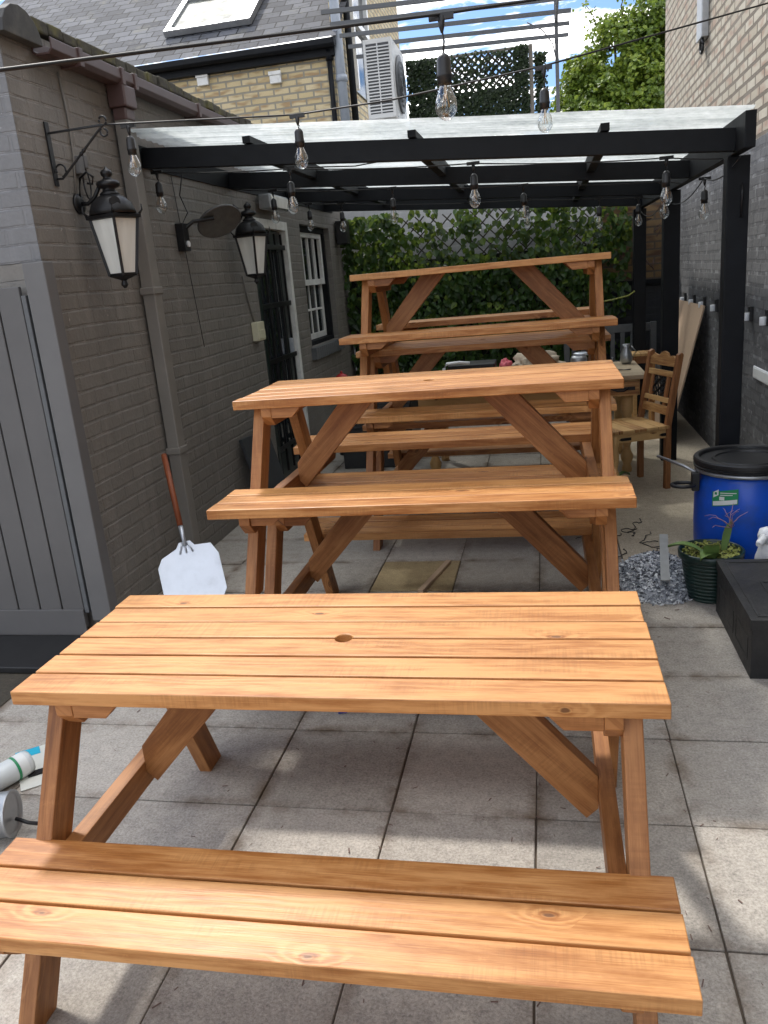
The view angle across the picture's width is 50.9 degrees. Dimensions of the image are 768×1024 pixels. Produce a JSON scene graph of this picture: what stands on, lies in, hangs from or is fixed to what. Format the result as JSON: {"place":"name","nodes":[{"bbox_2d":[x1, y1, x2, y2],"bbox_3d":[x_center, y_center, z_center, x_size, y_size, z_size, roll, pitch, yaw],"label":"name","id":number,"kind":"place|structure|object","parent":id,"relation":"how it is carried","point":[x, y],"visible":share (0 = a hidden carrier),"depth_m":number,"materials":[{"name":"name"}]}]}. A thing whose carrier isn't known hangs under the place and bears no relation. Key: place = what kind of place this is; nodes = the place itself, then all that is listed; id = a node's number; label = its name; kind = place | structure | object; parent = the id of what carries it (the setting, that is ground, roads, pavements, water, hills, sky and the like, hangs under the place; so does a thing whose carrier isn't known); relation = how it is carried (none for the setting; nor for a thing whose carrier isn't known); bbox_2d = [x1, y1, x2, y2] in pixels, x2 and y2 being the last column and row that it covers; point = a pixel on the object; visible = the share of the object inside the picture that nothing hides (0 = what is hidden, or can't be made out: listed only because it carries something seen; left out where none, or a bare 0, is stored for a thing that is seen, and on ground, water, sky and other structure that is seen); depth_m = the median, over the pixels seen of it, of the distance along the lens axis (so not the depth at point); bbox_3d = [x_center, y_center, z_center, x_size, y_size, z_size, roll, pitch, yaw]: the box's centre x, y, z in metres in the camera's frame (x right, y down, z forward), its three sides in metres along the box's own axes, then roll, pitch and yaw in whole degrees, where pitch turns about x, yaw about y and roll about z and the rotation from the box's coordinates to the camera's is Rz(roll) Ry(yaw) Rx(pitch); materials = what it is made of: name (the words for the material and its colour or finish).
{"place":"outdoors","nodes":[
{"label":"outdoors","id":0,"kind":"place"},
{"bbox_2d":[0,635,64,706],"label":"earth strip","id":1,"kind":"object","parent":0,"point":[9,682],"depth_m":3.65,"materials":[{"name":"soil"}]},
{"bbox_2d":[0,636,79,672],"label":"rubber mat","id":2,"kind":"object","parent":1,"relation":"on","point":[26,654],"visible":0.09,"depth_m":3.87,"materials":[{"name":"black rubber"}]},
{"bbox_2d":[0,0,649,117],"label":"sky","id":3,"kind":"structure","parent":0,"point":[574,44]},
{"bbox_2d":[0,421,767,1023],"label":"paving slabs","id":4,"kind":"structure","parent":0,"point":[460,771],"depth_m":2.56,"materials":[{"name":"concrete"}]},
{"bbox_2d":[0,789,37,837],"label":"metal tin","id":5,"kind":"object","parent":4,"relation":"on","point":[11,813],"visible":0.94,"depth_m":2.56,"materials":[{"name":"metal"}]},
{"bbox_2d":[15,744,44,791],"bbox_3d":[-1.266,0.923,2.942,0.130,0.008,0.280,-13,18,-25],"label":"card packet","id":6,"kind":"object","parent":4,"relation":"on","point":[33,779],"visible":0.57,"depth_m":2.89,"materials":[{"name":"white cardboard"}]},
{"bbox_2d":[0,751,35,790],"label":"plastic bottle","id":7,"kind":"object","parent":6,"relation":"on","point":[17,767],"visible":1,"depth_m":2.83,"materials":[{"name":"white plastic"}]},
{"bbox_2d":[0,3,355,629],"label":"painted brick house","id":8,"kind":"structure","parent":4,"relation":"on","point":[155,378],"depth_m":4.51,"materials":[{"name":"brick"}]},
{"bbox_2d":[0,261,117,635],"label":"wooden gate","id":9,"kind":"structure","parent":8,"relation":"attached to","point":[56,577],"depth_m":3.82,"materials":[{"name":"grey paint"}]},
{"bbox_2d":[57,72,76,193],"bbox_3d":[-1.486,-1.776,3.798,0.009,0.542,0.060,-2,17,12],"label":"wall conduit","id":10,"kind":"object","parent":8,"relation":"attached to","point":[69,127],"depth_m":3.81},
{"bbox_2d":[43,115,108,186],"bbox_3d":[-1.367,-1.629,3.634,0.302,0.270,0.030,-2,17,12],"label":"scroll bracket","id":11,"kind":"object","parent":8,"relation":"attached to","point":[54,166],"visible":1,"depth_m":3.63,"materials":[{"name":"black metal"}]},
{"bbox_2d":[74,155,91,198],"bbox_3d":[-1.451,-1.619,3.903,0.029,0.204,0.099,-2,17,12],"label":"cable clip box","id":12,"kind":"object","parent":8,"relation":"attached to","point":[81,166],"visible":0.73,"depth_m":3.88,"materials":[{"name":"grey paint"}]},
{"bbox_2d":[72,167,142,287],"bbox_3d":[-1.322,-1.364,3.890,0.285,0.553,0.217,2,18,24],"label":"wall lantern","id":13,"kind":"object","parent":8,"relation":"attached to","point":[113,217],"depth_m":3.84,"materials":[{"name":"black glass"}]},
{"bbox_2d":[171,176,204,346],"bbox_3d":[-1.225,-1.558,5.038,0.003,1.050,0.134,-2,17,12],"label":"wall cable","id":14,"kind":"object","parent":8,"relation":"attached to","point":[187,262],"depth_m":5.05,"materials":[{"name":"black rubber"}]},
{"bbox_2d":[175,174,240,251],"bbox_3d":[-1.107,-1.862,5.020,0.436,0.440,0.238,-11,17,-20],"label":"round wall heater","id":15,"kind":"object","parent":8,"relation":"attached to","point":[218,220],"visible":1,"depth_m":4.99,"materials":[{"name":"black metal"}]},
{"bbox_2d":[242,276,254,321],"bbox_3d":[-1.015,-1.586,6.058,0.016,0.365,0.154,-2,17,12],"label":"junction cable","id":16,"kind":"object","parent":8,"relation":"attached to","point":[248,299],"visible":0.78,"depth_m":6.04,"materials":[{"name":"grey plastic"}]},
{"bbox_2d":[228,202,269,283],"bbox_3d":[-0.964,-1.897,5.705,0.285,0.553,0.217,2,18,24],"label":"wall lantern","id":17,"kind":"object","parent":8,"relation":"attached to","point":[251,235],"depth_m":5.65,"materials":[{"name":"black glass"}]},
{"bbox_2d":[251,321,265,340],"bbox_3d":[-0.959,-1.386,6.178,0.061,0.140,0.150,-2,17,12],"label":"outdoor socket","id":18,"kind":"object","parent":8,"relation":"attached to","point":[258,331],"visible":1,"depth_m":6.12,"materials":[{"name":"beige plastic"}]},
{"bbox_2d":[258,193,288,212],"bbox_3d":[-0.894,-2.471,6.459,0.135,0.110,0.470,-2,17,12],"label":"floodlight","id":19,"kind":"object","parent":8,"relation":"attached to","point":[264,200],"visible":0.9,"depth_m":6.32,"materials":[{"name":"metal"}]},
{"bbox_2d":[259,231,300,477],"bbox_3d":[-0.895,-1.327,6.865,0.086,2.035,0.800,-2,17,12],"label":"door","id":20,"kind":"structure","parent":8,"relation":"in","point":[273,285],"depth_m":6.90,"materials":[{"name":"black paint"}]},
{"bbox_2d":[299,225,344,359],"bbox_3d":[-0.677,-2.202,8.063,0.200,1.235,1.146,-2,17,12],"label":"window","id":21,"kind":"structure","parent":8,"relation":"in","point":[312,242],"depth_m":8.28,"materials":[{"name":"white paint"}]},
{"bbox_2d":[334,220,349,244],"bbox_3d":[-0.453,-3.000,8.664,0.139,0.240,0.140,-2,17,12],"label":"wall speaker","id":22,"kind":"object","parent":8,"relation":"attached to","point":[342,235],"depth_m":8.60,"materials":[{"name":"black plastic"}]},
{"bbox_2d":[340,206,632,375],"bbox_3d":[1.103,-2.278,8.795,3.106,2.081,0.223,-2,17,12],"label":"ivy screen","id":23,"kind":"object","parent":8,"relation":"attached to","point":[483,292],"visible":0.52,"depth_m":8.69,"materials":[{"name":"green plant"}]},
{"bbox_2d":[158,453,226,594],"bbox_3d":[-1.101,0.094,4.384,0.323,0.772,0.492,-11,17,-21],"label":"pizza peel","id":24,"kind":"object","parent":4,"relation":"on","point":[189,567],"visible":0.86,"depth_m":4.34,"materials":[{"name":"metal"}]},
{"bbox_2d":[239,434,284,487],"bbox_3d":[-0.869,-0.295,5.996,0.179,0.586,0.430,0,17,18],"label":"charcoal board","id":25,"kind":"object","parent":4,"relation":"on","point":[276,477],"visible":0.26,"depth_m":6.02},
{"bbox_2d":[336,371,347,455],"bbox_3d":[-0.369,-0.946,7.694,0.175,0.795,0.180,-2,17,12],"label":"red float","id":26,"kind":"object","parent":4,"relation":"on","point":[341,374],"visible":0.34,"depth_m":7.57,"materials":[{"name":"plastic"}]},
{"bbox_2d":[0,591,702,1023],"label":"picnic table","id":27,"kind":"object","parent":4,"relation":"on","point":[512,669],"visible":1,"depth_m":1.77,"materials":[{"name":"brown wood"}]},
{"bbox_2d":[342,400,420,468],"bbox_3d":[-0.021,-0.773,7.253,0.670,0.650,0.540,-2,17,12],"label":"storage crate","id":28,"kind":"object","parent":4,"relation":"on","point":[354,460],"visible":0.09,"depth_m":7.10,"materials":[{"name":"black plastic"}]},
{"bbox_2d":[21,609,762,1017],"bbox_3d":[0.094,0.866,2.733,2.886,0.004,2.991,-2,17,12],"label":"debris","id":29,"kind":"object","parent":4,"relation":"on","point":[483,819],"visible":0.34,"depth_m":2.36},
{"bbox_2d":[370,561,459,591],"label":"tan slab","id":30,"kind":"structure","parent":4,"relation":"on","point":[404,576],"depth_m":4.47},
{"bbox_2d":[418,560,450,592],"bbox_3d":[0.281,0.350,4.424,0.030,0.016,0.461,2,18,24],"label":"timber offcut","id":31,"kind":"object","parent":30,"relation":"on","point":[433,577],"visible":0.93,"depth_m":4.40,"materials":[{"name":"brown wood"}]},
{"bbox_2d":[264,463,616,593],"bbox_3d":[0.258,0.231,3.579,1.518,0.725,1.377,-2,17,12],"label":"picnic table","id":32,"kind":"object","parent":4,"relation":"on","point":[330,539],"visible":0.3,"depth_m":3.65,"materials":[{"name":"brown wood"}]},
{"bbox_2d":[206,360,636,593],"bbox_3d":[0.219,-0.203,3.453,1.517,0.726,1.380,-2,17,12],"label":"picnic table","id":33,"kind":"object","parent":32,"relation":"on","point":[583,488],"visible":0.98,"depth_m":3.14,"materials":[{"name":"brown wood"}]},
{"bbox_2d":[363,413,590,550],"bbox_3d":[0.693,-0.304,5.287,1.517,0.725,1.379,-2,17,12],"label":"picnic table","id":34,"kind":"object","parent":4,"relation":"on","point":[410,459],"visible":0.27,"depth_m":5.26,"materials":[{"name":"brown wood"}]},
{"bbox_2d":[356,329,616,471],"bbox_3d":[0.650,-0.738,5.164,1.516,0.725,1.380,-2,17,12],"label":"picnic table","id":35,"kind":"object","parent":34,"relation":"on","point":[527,345],"visible":0.47,"depth_m":4.79,"materials":[{"name":"brown wood"}]},
{"bbox_2d":[339,252,617,375],"bbox_3d":[0.615,-1.172,5.035,1.516,0.726,1.377,-2,17,12],"label":"picnic table","id":36,"kind":"object","parent":35,"relation":"on","point":[591,320],"visible":0.94,"depth_m":4.76,"materials":[{"name":"brown wood"}]},
{"bbox_2d":[345,199,661,400],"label":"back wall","id":37,"kind":"structure","parent":4,"relation":"on","point":[653,279],"depth_m":8.69,"materials":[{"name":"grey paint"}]},
{"bbox_2d":[418,361,644,471],"bbox_3d":[1.180,-0.752,6.621,1.775,0.757,0.919,-2,17,12],"label":"rustic dining table","id":38,"kind":"object","parent":4,"relation":"on","point":[632,377],"visible":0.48,"depth_m":6.20,"materials":[{"name":"brown wood"}]},
{"bbox_2d":[499,358,512,366],"bbox_3d":[0.971,-1.150,6.410,0.130,0.149,0.120,-2,17,12],"label":"pink bundle","id":39,"kind":"object","parent":38,"relation":"on","point":[504,362],"visible":0.33,"depth_m":6.38,"materials":[{"name":"pink fabric"}]},
{"bbox_2d":[511,350,565,365],"bbox_3d":[1.221,-1.190,6.374,0.376,0.190,0.349,10,22,43],"label":"cloth bag","id":40,"kind":"object","parent":38,"relation":"on","point":[520,359],"visible":0.17,"depth_m":6.35,"materials":[{"name":"beige fabric"}]},
{"bbox_2d":[570,352,587,361],"bbox_3d":[1.536,-1.173,6.326,0.130,0.151,0.161,9,21,40],"label":"glass jar","id":41,"kind":"object","parent":38,"relation":"on","point":[578,356],"visible":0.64,"depth_m":6.26,"materials":[{"name":"glass"}]},
{"bbox_2d":[620,344,636,363],"bbox_3d":[1.985,-1.291,6.576,0.122,0.160,0.098,-11,17,-20],"label":"carafe","id":42,"kind":"object","parent":38,"relation":"on","point":[626,356],"visible":1,"depth_m":6.54,"materials":[{"name":"metal"}]},
{"bbox_2d":[563,321,659,421],"bbox_3d":[2.363,-1.460,8.386,0.940,0.930,0.490,-2,17,12],"label":"garden bench","id":43,"kind":"object","parent":4,"relation":"on","point":[622,329],"visible":0.14,"depth_m":8.45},
{"bbox_2d":[619,550,692,605],"bbox_3d":[1.389,0.291,4.108,0.465,0.153,0.680,-2,17,12],"label":"chip heap","id":44,"kind":"object","parent":4,"relation":"on","point":[639,573],"visible":0.71,"depth_m":3.97,"materials":[{"name":"grey gravel"}]},
{"bbox_2d":[659,534,669,584],"bbox_3d":[1.415,0.233,4.070,0.042,0.086,0.516,0,17,18],"label":"metal channel","id":45,"kind":"object","parent":44,"relation":"on","point":[664,562],"visible":1,"depth_m":4.04,"materials":[{"name":"metal"}]},
{"bbox_2d":[668,503,746,603],"bbox_3d":[1.544,0.195,3.818,0.311,0.442,0.297,-15,19,-32],"label":"plant pot","id":46,"kind":"object","parent":4,"relation":"on","point":[699,557],"visible":0.82,"depth_m":3.78,"materials":[{"name":"green plastic"}]},
{"bbox_2d":[665,0,767,446],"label":"brick wall","id":47,"kind":"structure","parent":4,"relation":"on","point":[728,66],"depth_m":6.24,"materials":[{"name":"grey brick"}]},
{"bbox_2d":[0,0,538,120],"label":"festoon string","id":48,"kind":"object","parent":47,"relation":"attached to","point":[444,74],"visible":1,"depth_m":2.02,"materials":[{"name":"black rubber"}]},
{"bbox_2d":[102,2,767,176],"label":"festoon string","id":49,"kind":"object","parent":47,"relation":"attached to","point":[544,103],"visible":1,"depth_m":3.53,"materials":[{"name":"black rubber"}]},
{"bbox_2d":[590,213,661,268],"bbox_3d":[2.555,-2.847,8.490,0.896,0.613,0.016,-2,17,12],"label":"dry vine","id":50,"kind":"object","parent":47,"relation":"attached to","point":[646,247],"visible":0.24,"depth_m":8.49,"materials":[{"name":"brown plant"}]},
{"bbox_2d":[680,293,686,300],"bbox_3d":[2.885,-2.066,7.782,0.058,0.095,0.060,-2,17,12],"label":"wall light clip","id":51,"kind":"object","parent":47,"relation":"attached to","point":[684,298],"depth_m":7.76,"materials":[{"name":"white plastic"}]},
{"bbox_2d":[688,294,695,304],"bbox_3d":[2.793,-1.921,7.312,0.058,0.095,0.060,-2,17,12],"label":"wall light clip","id":52,"kind":"object","parent":47,"relation":"attached to","point":[693,300],"depth_m":7.29,"materials":[{"name":"white plastic"}]},
{"bbox_2d":[698,297,705,307],"bbox_3d":[2.702,-1.779,6.852,0.058,0.095,0.060,-2,17,12],"label":"wall light clip","id":53,"kind":"object","parent":47,"relation":"attached to","point":[703,302],"depth_m":6.83,"materials":[{"name":"white plastic"}]},
{"bbox_2d":[696,0,709,54],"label":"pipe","id":54,"kind":"object","parent":47,"relation":"attached to","point":[702,33],"visible":1,"depth_m":6.41,"materials":[{"name":"metal"}]},
{"bbox_2d":[710,299,718,311],"bbox_3d":[2.607,-1.631,6.373,0.058,0.095,0.060,-2,17,12],"label":"wall light clip","id":55,"kind":"object","parent":47,"relation":"attached to","point":[714,307],"depth_m":6.35,"materials":[{"name":"white plastic"}]},
{"bbox_2d":[744,306,753,320],"bbox_3d":[2.400,-1.307,5.322,0.058,0.095,0.060,-2,17,12],"label":"wall light clip","id":56,"kind":"object","parent":47,"relation":"attached to","point":[748,316],"depth_m":5.30,"materials":[{"name":"white plastic"}]},
{"bbox_2d":[753,365,767,384],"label":"white panel","id":57,"kind":"object","parent":47,"relation":"attached to","point":[760,374],"visible":1,"depth_m":5.09,"materials":[{"name":"plastic"}]},
{"bbox_2d":[759,310,767,325],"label":"wall light clip","id":58,"kind":"object","parent":47,"relation":"attached to","point":[763,321],"depth_m":4.91,"materials":[{"name":"white plastic"}]},
{"bbox_2d":[716,559,767,678],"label":"insulated box","id":59,"kind":"object","parent":4,"relation":"on","point":[742,599],"visible":1,"depth_m":3.29,"materials":[{"name":"black plastic"}]},
{"bbox_2d":[754,526,767,558],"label":"ceramic ornament","id":60,"kind":"object","parent":59,"relation":"on","point":[762,545],"visible":0.45,"depth_m":3.67,"materials":[{"name":"white ceramic"}]},
{"bbox_2d":[442,359,496,369],"bbox_3d":[0.694,-1.157,6.499,0.413,0.163,0.328,-2,17,12],"label":"black crate","id":61,"kind":"object","parent":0,"point":[455,365],"visible":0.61,"depth_m":6.37,"materials":[{"name":"plastic"}]},
{"bbox_2d":[611,409,709,560],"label":"concrete path","id":62,"kind":"structure","parent":0,"point":[658,510],"depth_m":5.42,"materials":[{"name":"beige concrete"}]},
{"bbox_2d":[131,105,756,460],"bbox_3d":[0.689,-1.532,6.394,3.207,2.459,4.610,-2,17,12],"label":"pergola","id":63,"kind":"object","parent":62,"relation":"on","point":[727,134],"visible":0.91,"depth_m":4.39,"materials":[{"name":"black"}]},
{"bbox_2d":[300,163,372,167],"bbox_3d":[0.240,-1.983,4.432,1.752,0.117,0.108,-2,17,12],"label":"loose cable","id":64,"kind":"object","parent":63,"relation":"hanging from","point":[335,166],"visible":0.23,"depth_m":4.57,"materials":[{"name":"black rubber"}]},
{"bbox_2d":[150,155,722,213],"bbox_3d":[0.192,-1.759,4.324,3.054,0.475,0.062,-2,17,12],"label":"festoon string","id":65,"kind":"object","parent":63,"relation":"hanging from","point":[666,181],"visible":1,"depth_m":4.28,"materials":[{"name":"black plastic"}]},
{"bbox_2d":[234,181,680,223],"bbox_3d":[0.437,-2.131,5.551,3.051,0.489,0.062,-2,17,12],"label":"festoon string","id":66,"kind":"object","parent":63,"relation":"hanging from","point":[664,200],"visible":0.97,"depth_m":5.51,"materials":[{"name":"black plastic"}]},
{"bbox_2d":[294,196,653,230],"bbox_3d":[0.686,-2.527,6.817,3.051,0.477,0.062,-2,17,12],"label":"festoon string","id":67,"kind":"object","parent":63,"relation":"hanging from","point":[598,212],"visible":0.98,"depth_m":6.73,"materials":[{"name":"black plastic"}]},
{"bbox_2d":[604,290,634,301],"bbox_3d":[2.324,-2.169,8.141,0.408,0.103,0.024,1,17,19],"label":"plant stick","id":68,"kind":"object","parent":63,"relation":"attached to","point":[619,297],"visible":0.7,"depth_m":8.12,"materials":[{"name":"green plant"}]},
{"bbox_2d":[641,156,740,217],"bbox_3d":[2.114,-2.198,5.870,0.068,0.246,4.181,-2,17,12],"label":"festoon string","id":69,"kind":"object","parent":63,"relation":"hanging from","point":[704,197],"visible":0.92,"depth_m":4.76,"materials":[{"name":"black plastic"}]},
{"bbox_2d":[577,518,659,589],"bbox_3d":[1.363,0.217,4.559,0.459,0.017,1.152,-4,16,4],"label":"tangled wire","id":70,"kind":"object","parent":62,"relation":"on","point":[633,535],"visible":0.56,"depth_m":4.77,"materials":[{"name":"black metal"}]},
{"bbox_2d":[631,350,655,420],"bbox_3d":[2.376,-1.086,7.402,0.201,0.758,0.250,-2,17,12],"label":"chair","id":71,"kind":"object","parent":62,"relation":"on","point":[639,357],"visible":0.34,"depth_m":7.32,"materials":[{"name":"brown wood"}]},
{"bbox_2d":[612,349,683,488],"bbox_3d":[1.770,-0.647,5.744,0.534,0.944,0.440,-8,16,-9],"label":"rustic chair","id":72,"kind":"object","parent":62,"relation":"on","point":[639,428],"visible":0.8,"depth_m":5.64,"materials":[{"name":"brown wood"}]},
{"bbox_2d":[647,300,704,422],"bbox_3d":[2.684,-1.346,7.485,0.310,1.149,1.330,-2,17,12],"label":"plywood sheet","id":73,"kind":"object","parent":62,"relation":"on","point":[690,316],"visible":0.43,"depth_m":7.05,"materials":[{"name":"beige wood"}]},
{"bbox_2d":[657,444,767,558],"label":"blue drum","id":74,"kind":"object","parent":62,"relation":"on","point":[725,477],"visible":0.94,"depth_m":3.94,"materials":[{"name":"plastic"}]},
{"label":"ground","id":75,"kind":"structure","parent":0,"visible":0},
{"bbox_2d":[2,0,399,123],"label":"yellow brick house","id":76,"kind":"structure","parent":75,"relation":"on","point":[308,75],"depth_m":11.27,"materials":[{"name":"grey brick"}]},
{"bbox_2d":[349,0,369,102],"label":"window","id":77,"kind":"structure","parent":76,"relation":"in","point":[359,66],"depth_m":12.29,"materials":[{"name":"white paint"}]},
{"bbox_2d":[341,207,598,370],"bbox_3d":[1.704,-3.467,11.858,4.000,2.950,4.750,-2,17,12],"label":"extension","id":78,"kind":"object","parent":75,"relation":"on","point":[403,214],"depth_m":9.59,"materials":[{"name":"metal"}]},
{"bbox_2d":[362,36,407,119],"bbox_3d":[0.063,-5.338,10.366,0.386,1.120,0.978,-2,17,12],"label":"air conditioner","id":79,"kind":"object","parent":78,"relation":"on","point":[384,68],"visible":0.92,"depth_m":9.92,"materials":[{"name":"grey metal"}]},
{"bbox_2d":[321,0,570,111],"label":"terrace pergola","id":80,"kind":"object","parent":78,"relation":"on","point":[556,24],"visible":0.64,"depth_m":9.93,"materials":[{"name":"grey metal"}]},
{"bbox_2d":[405,43,549,117],"bbox_3d":[1.196,-5.277,10.235,1.807,1.027,0.215,-2,17,12],"label":"terrace screen","id":81,"kind":"object","parent":78,"relation":"on","point":[422,77],"visible":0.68,"depth_m":10.14,"materials":[{"name":"green plant"}]},
{"bbox_2d":[549,0,665,112],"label":"tree","id":82,"kind":"object","parent":75,"relation":"on","point":[633,77],"visible":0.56,"depth_m":12.73,"materials":[{"name":"green plant"}]}
]}

